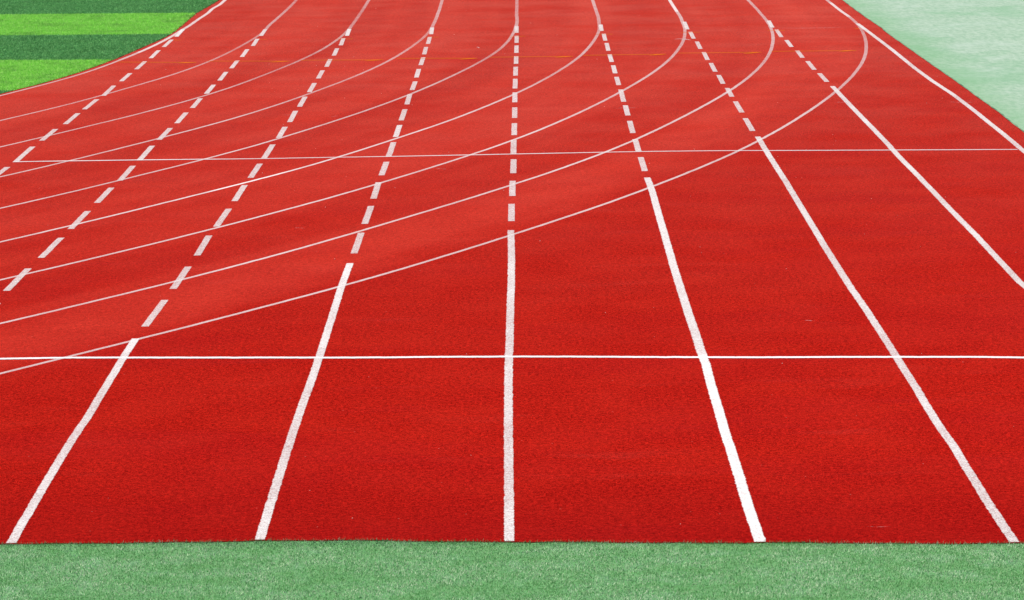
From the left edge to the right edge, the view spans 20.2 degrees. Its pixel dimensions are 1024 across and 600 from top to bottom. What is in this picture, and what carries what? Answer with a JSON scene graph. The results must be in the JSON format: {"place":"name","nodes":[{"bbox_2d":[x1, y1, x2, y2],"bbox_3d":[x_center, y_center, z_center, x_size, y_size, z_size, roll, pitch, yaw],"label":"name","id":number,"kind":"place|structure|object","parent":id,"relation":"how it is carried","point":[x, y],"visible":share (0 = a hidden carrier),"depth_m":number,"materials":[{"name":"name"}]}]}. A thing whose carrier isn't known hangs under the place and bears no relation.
{"place":"outdoors","nodes":[
{"label":"outdoors","id":0,"kind":"place"},
{"bbox_2d":[0,0,1023,544],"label":"running track","id":1,"kind":"structure","parent":0,"point":[184,436],"depth_m":20.95,"materials":[{"name":"red rubber"}]},
{"bbox_2d":[0,29,184,173],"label":"lane line","id":2,"kind":"object","parent":1,"relation":"on","point":[76,115],"visible":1,"depth_m":33.10,"materials":[{"name":"white paint"}]},
{"bbox_2d":[0,0,218,93],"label":"edge gap","id":3,"kind":"object","parent":1,"relation":"on","point":[117,57],"visible":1,"depth_m":38.51,"materials":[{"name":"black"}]},
{"bbox_2d":[0,0,225,95],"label":"bend line","id":4,"kind":"object","parent":1,"relation":"on","point":[208,12],"visible":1,"depth_m":42.05,"materials":[{"name":"white paint"}]},
{"bbox_2d":[4,29,266,290],"bbox_3d":[-3.643,-1.390,28.182,0.140,0.001,28.529,-1,10,0],"label":"lane line","id":5,"kind":"object","parent":1,"relation":"on","point":[49,248],"visible":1,"depth_m":26.91,"materials":[{"name":"white paint"}]},
{"bbox_2d":[7,29,350,542],"bbox_3d":[-2.431,-1.385,28.028,0.141,0.001,28.411,-1,10,0],"label":"lane line","id":6,"kind":"object","parent":1,"relation":"on","point":[116,370],"visible":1,"depth_m":17.52,"materials":[{"name":"white paint"}]},
{"bbox_2d":[0,13,438,176],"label":"bend line","id":7,"kind":"object","parent":1,"relation":"on","point":[149,140],"visible":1,"depth_m":29.85,"materials":[{"name":"white paint"}]},
{"bbox_2d":[0,24,516,208],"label":"bend line","id":8,"kind":"object","parent":1,"relation":"on","point":[198,160],"visible":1,"depth_m":28.14,"materials":[{"name":"white paint"}]},
{"bbox_2d":[1,1,599,241],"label":"bend line","id":9,"kind":"object","parent":1,"relation":"on","point":[264,177],"visible":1,"depth_m":26.67,"materials":[{"name":"white paint"}]},
{"bbox_2d":[1,0,685,279],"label":"bend line","id":10,"kind":"object","parent":1,"relation":"on","point":[673,6],"visible":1,"depth_m":25.44,"materials":[{"name":"white paint"}]},
{"bbox_2d":[255,27,433,539],"bbox_3d":[-1.200,-1.406,28.017,0.116,0.001,28.432,-1,10,0],"label":"lane line","id":11,"kind":"object","parent":1,"relation":"on","point":[323,345],"visible":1,"depth_m":18.17,"materials":[{"name":"white paint"}]},
{"bbox_2d":[0,3,774,323],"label":"bend line","id":12,"kind":"object","parent":1,"relation":"on","point":[393,220],"visible":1,"depth_m":23.76,"materials":[{"name":"white paint"}]},
{"bbox_2d":[0,2,865,373],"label":"bend line","id":13,"kind":"object","parent":1,"relation":"on","point":[462,250],"visible":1,"depth_m":22.50,"materials":[{"name":"white paint"}]},
{"bbox_2d":[504,26,518,540],"bbox_3d":[0.024,-1.413,27.932,0.103,0.001,28.490,-1,10,0],"label":"lane line","id":14,"kind":"object","parent":1,"relation":"on","point":[509,514],"visible":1,"depth_m":17.88,"materials":[{"name":"white paint"}]},
{"bbox_2d":[0,356,1023,358],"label":"cross line","id":15,"kind":"object","parent":1,"relation":"on","point":[576,356],"visible":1,"depth_m":18.21,"materials":[{"name":"paint"}]},
{"bbox_2d":[14,149,1017,161],"bbox_3d":[-0.003,-1.416,27.941,9.735,0.001,0.250,-1,10,3],"label":"cross line","id":16,"kind":"object","parent":1,"relation":"on","point":[524,153],"visible":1,"depth_m":27.96,"materials":[{"name":"paint"}]},
{"bbox_2d":[599,25,765,541],"bbox_3d":[1.237,-1.427,27.882,0.102,0.001,28.586,-1,10,0],"label":"lane line","id":17,"kind":"object","parent":1,"relation":"on","point":[746,500],"visible":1,"depth_m":17.83,"materials":[{"name":"white paint"}]},
{"bbox_2d":[683,22,1018,541],"bbox_3d":[2.459,-1.461,27.940,0.105,0.001,28.890,-1,10,0],"label":"lane line","id":18,"kind":"object","parent":1,"relation":"on","point":[873,321],"visible":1,"depth_m":18.42,"materials":[{"name":"white paint"}]},
{"bbox_2d":[767,21,1023,287],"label":"lane line","id":19,"kind":"object","parent":1,"relation":"on","point":[975,234],"visible":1,"depth_m":25.67,"materials":[{"name":"white paint"}]},
{"bbox_2d":[857,23,1023,151],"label":"lane line","id":20,"kind":"object","parent":1,"relation":"on","point":[947,90],"visible":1,"depth_m":32.37,"materials":[{"name":"white paint"}]},
{"bbox_2d":[0,541,1023,599],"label":"green strip","id":21,"kind":"object","parent":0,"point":[258,594],"depth_m":13.41,"materials":[{"name":"green carpet"}]},
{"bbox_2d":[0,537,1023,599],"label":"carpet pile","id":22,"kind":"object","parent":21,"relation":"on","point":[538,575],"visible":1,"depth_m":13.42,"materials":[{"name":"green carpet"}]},
{"bbox_2d":[843,0,1023,130],"bbox_3d":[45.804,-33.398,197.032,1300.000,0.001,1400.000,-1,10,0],"label":"ground","id":23,"kind":"structure","parent":0,"point":[975,47],"depth_m":39.00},
{"label":"infield turf","id":24,"kind":"structure","parent":0,"visible":0},
{"bbox_2d":[0,0,217,92],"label":"turf yarn","id":25,"kind":"object","parent":24,"relation":"on","point":[42,41],"visible":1,"depth_m":42.31}
]}

